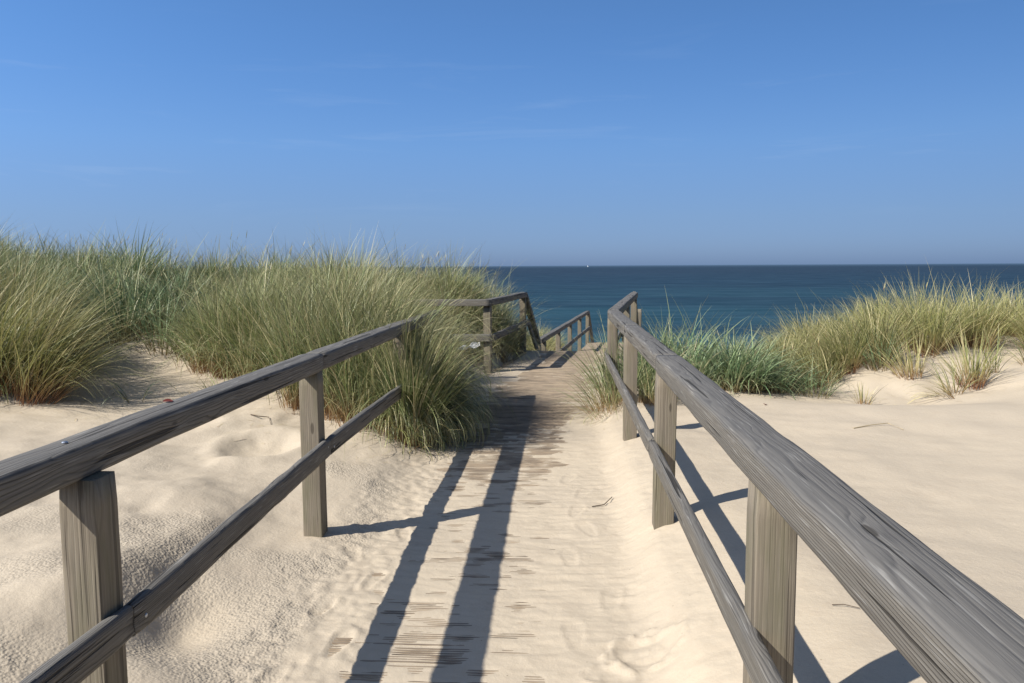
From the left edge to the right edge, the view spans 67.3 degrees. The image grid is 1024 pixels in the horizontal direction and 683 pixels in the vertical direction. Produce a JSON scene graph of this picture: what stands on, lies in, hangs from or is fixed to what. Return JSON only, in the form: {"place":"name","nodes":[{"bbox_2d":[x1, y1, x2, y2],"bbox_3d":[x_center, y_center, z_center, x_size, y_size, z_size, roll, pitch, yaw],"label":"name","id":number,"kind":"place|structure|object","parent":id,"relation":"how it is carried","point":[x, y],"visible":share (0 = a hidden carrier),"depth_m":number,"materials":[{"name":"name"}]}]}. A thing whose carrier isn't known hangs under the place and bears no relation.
{"place":"outdoors","nodes":[
{"label":"outdoors","id":0,"kind":"place"},
{"bbox_2d":[0,292,1023,682],"bbox_3d":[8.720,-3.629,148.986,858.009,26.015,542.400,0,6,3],"label":"sand","id":1,"kind":"structure","parent":0,"point":[616,588],"depth_m":4.24,"materials":[{"name":"beige sand"}]},
{"bbox_2d":[0,230,149,403],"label":"dune grass","id":2,"kind":"structure","parent":1,"relation":"on","point":[51,296],"depth_m":8.41,"materials":[{"name":"green plant"}]},
{"bbox_2d":[0,240,209,410],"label":"grass tussock","id":3,"kind":"object","parent":1,"relation":"on","point":[37,352],"depth_m":7.26,"materials":[{"name":"green plant"}]},
{"bbox_2d":[0,223,255,358],"bbox_3d":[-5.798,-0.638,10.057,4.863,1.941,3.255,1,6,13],"label":"lyme grass","id":4,"kind":"structure","parent":1,"relation":"on","point":[135,289],"depth_m":9.61,"materials":[{"name":"green plant"}]},
{"bbox_2d":[101,378,167,407],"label":"grass tussock","id":5,"kind":"object","parent":1,"relation":"on","point":[126,396],"depth_m":7.51,"materials":[{"name":"green plant"}]},
{"bbox_2d":[82,259,209,359],"bbox_3d":[-4.068,-0.330,9.065,2.034,1.438,1.821,0,6,3],"label":"grass tussock","id":6,"kind":"object","parent":1,"relation":"on","point":[160,335],"depth_m":8.93,"materials":[{"name":"green plant"}]},
{"bbox_2d":[0,229,320,287],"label":"lyme grass","id":7,"kind":"structure","parent":1,"relation":"on","point":[200,260],"depth_m":12.46,"materials":[{"name":"green plant"}]},
{"bbox_2d":[0,214,399,340],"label":"dune grass","id":8,"kind":"structure","parent":1,"relation":"on","point":[103,254],"depth_m":11.64,"materials":[{"name":"green plant"}]},
{"bbox_2d":[161,365,245,402],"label":"grass tussock","id":9,"kind":"object","parent":1,"relation":"on","point":[211,379],"depth_m":7.52,"materials":[{"name":"green plant"}]},
{"bbox_2d":[116,218,478,416],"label":"dune grass","id":10,"kind":"structure","parent":1,"relation":"on","point":[216,320],"depth_m":8.36,"materials":[{"name":"green plant"}]},
{"bbox_2d":[459,342,478,349],"bbox_3d":[-0.612,0.070,10.764,0.332,0.095,0.104,-6,34,-2],"label":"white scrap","id":11,"kind":"object","parent":10,"relation":"in","point":[472,345],"visible":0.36,"depth_m":10.76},
{"bbox_2d":[178,231,539,455],"bbox_3d":[-1.389,-0.129,7.701,3.357,2.329,4.191,0,6,3],"label":"grass tussock","id":12,"kind":"object","parent":1,"relation":"on","point":[433,367],"depth_m":6.92,"materials":[{"name":"green plant"}]},
{"bbox_2d":[345,383,475,460],"bbox_3d":[-0.886,0.666,6.594,1.181,0.907,1.250,0,6,3],"label":"grass tussock","id":13,"kind":"object","parent":1,"relation":"on","point":[398,430],"depth_m":6.49,"materials":[{"name":"green plant"}]},
{"bbox_2d":[354,233,561,370],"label":"dune grass","id":14,"kind":"structure","parent":1,"relation":"on","point":[512,340],"depth_m":12.81,"materials":[{"name":"green plant"}]},
{"bbox_2d":[319,350,621,682],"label":"boardwalk","id":15,"kind":"structure","parent":1,"relation":"on","point":[531,412],"depth_m":6.80,"materials":[{"name":"brown wood"}]},
{"bbox_2d":[0,310,442,682],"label":"railing","id":16,"kind":"object","parent":15,"relation":"attached to","point":[104,625],"visible":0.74,"depth_m":2.34,"materials":[{"name":"grey wood"}]},
{"bbox_2d":[398,292,540,372],"bbox_3d":[-0.103,0.521,13.540,1.789,2.712,5.434,3,7,31],"label":"railing","id":17,"kind":"object","parent":15,"relation":"attached to","point":[487,305],"visible":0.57,"depth_m":11.59,"materials":[{"name":"grey wood"}]},
{"bbox_2d":[604,291,1023,682],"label":"railing","id":18,"kind":"object","parent":15,"relation":"attached to","point":[932,615],"visible":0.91,"depth_m":1.91,"materials":[{"name":"grey wood"}]},
{"bbox_2d":[6,368,1019,461],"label":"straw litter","id":19,"kind":"object","parent":1,"relation":"on","point":[399,445],"visible":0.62,"depth_m":6.79,"materials":[{"name":"brown plant"}]},
{"bbox_2d":[518,321,578,350],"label":"dune grass","id":20,"kind":"structure","parent":1,"relation":"on","point":[551,346],"depth_m":20.83,"materials":[{"name":"green plant"}]},
{"bbox_2d":[534,309,658,425],"bbox_3d":[1.051,0.284,8.450,1.875,1.310,1.763,-4,7,-35],"label":"grass tussock","id":21,"kind":"object","parent":1,"relation":"on","point":[606,394],"depth_m":8.35,"materials":[{"name":"green plant"}]},
{"bbox_2d":[581,342,621,351],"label":"boardwalk","id":22,"kind":"structure","parent":1,"relation":"on","point":[588,346],"depth_m":25.22,"materials":[{"name":"beige wood"}]},
{"bbox_2d":[540,311,593,350],"bbox_3d":[1.807,1.390,22.489,0.174,4.109,12.306,1,6,11],"label":"railing","id":23,"kind":"object","parent":22,"relation":"attached to","point":[565,325],"visible":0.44,"depth_m":21.50,"materials":[{"name":"grey wood"}]},
{"bbox_2d":[577,331,706,404],"bbox_3d":[1.496,0.338,8.353,1.441,1.014,1.590,-5,8,-43],"label":"grass tussock","id":24,"kind":"object","parent":1,"relation":"on","point":[647,391],"depth_m":8.18,"materials":[{"name":"green plant"}]},
{"bbox_2d":[569,285,838,399],"bbox_3d":[2.325,0.175,9.605,3.229,1.711,2.966,0,6,3],"label":"grass tussock","id":25,"kind":"object","parent":1,"relation":"on","point":[739,370],"depth_m":9.19,"materials":[{"name":"green plant"}]},
{"bbox_2d":[740,294,882,394],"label":"dune grass","id":26,"kind":"structure","parent":1,"relation":"on","point":[791,338],"depth_m":10.39,"materials":[{"name":"green plant"}]},
{"bbox_2d":[761,343,864,398],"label":"grass tussock","id":27,"kind":"object","parent":1,"relation":"on","point":[803,385],"depth_m":9.11,"materials":[{"name":"green plant"}]},
{"bbox_2d":[786,301,891,376],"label":"grass tussock","id":28,"kind":"object","parent":1,"relation":"on","point":[844,351],"depth_m":9.95,"materials":[{"name":"green plant"}]},
{"bbox_2d":[847,382,879,404],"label":"grass tussock","id":29,"kind":"object","parent":1,"relation":"on","point":[861,398],"depth_m":8.70,"materials":[{"name":"plant"}]},
{"bbox_2d":[853,423,903,429],"bbox_3d":[3.176,0.742,6.722,0.435,0.037,0.139,0,6,0],"label":"straw","id":30,"kind":"object","parent":1,"relation":"on","point":[874,424],"visible":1,"depth_m":6.71,"materials":[{"name":"beige plant"}]},
{"bbox_2d":[844,323,921,371],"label":"grass tussock","id":31,"kind":"object","parent":1,"relation":"on","point":[873,362],"depth_m":9.92,"materials":[{"name":"green plant"}]},
{"bbox_2d":[802,275,967,365],"bbox_3d":[4.797,-0.259,10.354,2.008,1.260,2.217,0,6,3],"label":"grass tussock","id":32,"kind":"object","parent":1,"relation":"on","point":[886,324],"depth_m":10.15,"materials":[{"name":"green plant"}]},
{"bbox_2d":[849,317,933,380],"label":"grass tussock","id":33,"kind":"object","parent":1,"relation":"on","point":[908,363],"depth_m":9.52,"materials":[{"name":"green plant"}]},
{"bbox_2d":[798,281,1023,328],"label":"dune grass","id":34,"kind":"structure","parent":1,"relation":"on","point":[876,305],"depth_m":12.38,"materials":[{"name":"green plant"}]},
{"bbox_2d":[901,370,954,404],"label":"grass tussock","id":35,"kind":"object","parent":1,"relation":"on","point":[948,393],"depth_m":8.80,"materials":[{"name":"plant"}]},
{"bbox_2d":[843,266,1020,357],"bbox_3d":[5.753,-0.491,10.639,2.509,1.426,1.961,0,6,3],"label":"grass tussock","id":36,"kind":"object","parent":1,"relation":"on","point":[936,331],"depth_m":10.52,"materials":[{"name":"green plant"}]},
{"bbox_2d":[923,352,985,394],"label":"grass tussock","id":37,"kind":"object","parent":1,"relation":"on","point":[948,386],"depth_m":8.97,"materials":[{"name":"green plant"}]},
{"bbox_2d":[903,316,1023,390],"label":"grass tussock","id":38,"kind":"object","parent":1,"relation":"on","point":[966,362],"depth_m":9.15,"materials":[{"name":"green plant"}]},
{"bbox_2d":[908,267,1023,350],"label":"grass tussock","id":39,"kind":"object","parent":1,"relation":"on","point":[980,327],"depth_m":10.84,"materials":[{"name":"green plant"}]},
{"bbox_2d":[948,279,1023,336],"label":"grass tussock","id":40,"kind":"object","parent":1,"relation":"on","point":[1007,300],"depth_m":11.45,"materials":[{"name":"green plant"}]},
{"bbox_2d":[977,327,1009,372],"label":"grass tussock","id":41,"kind":"object","parent":1,"relation":"on","point":[995,371],"depth_m":9.45,"materials":[{"name":"green plant"}]},
{"bbox_2d":[987,292,1023,351],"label":"grass tussock","id":42,"kind":"object","parent":1,"relation":"on","point":[1018,327],"depth_m":10.70,"materials":[{"name":"green plant"}]},
{"bbox_2d":[999,328,1023,365],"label":"grass tussock","id":43,"kind":"object","parent":1,"relation":"on","point":[1018,349],"depth_m":10.09,"materials":[{"name":"green plant"}]},
{"bbox_2d":[0,0,1023,267],"label":"sky","id":44,"kind":"structure","parent":0,"point":[529,132],"materials":[{"name":"blue"}]},
{"bbox_2d":[153,263,1023,357],"bbox_3d":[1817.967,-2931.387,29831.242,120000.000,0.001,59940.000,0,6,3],"label":"sea","id":45,"kind":"structure","parent":0,"point":[738,294],"depth_m":426.20,"materials":[{"name":"liquid"}]}
]}

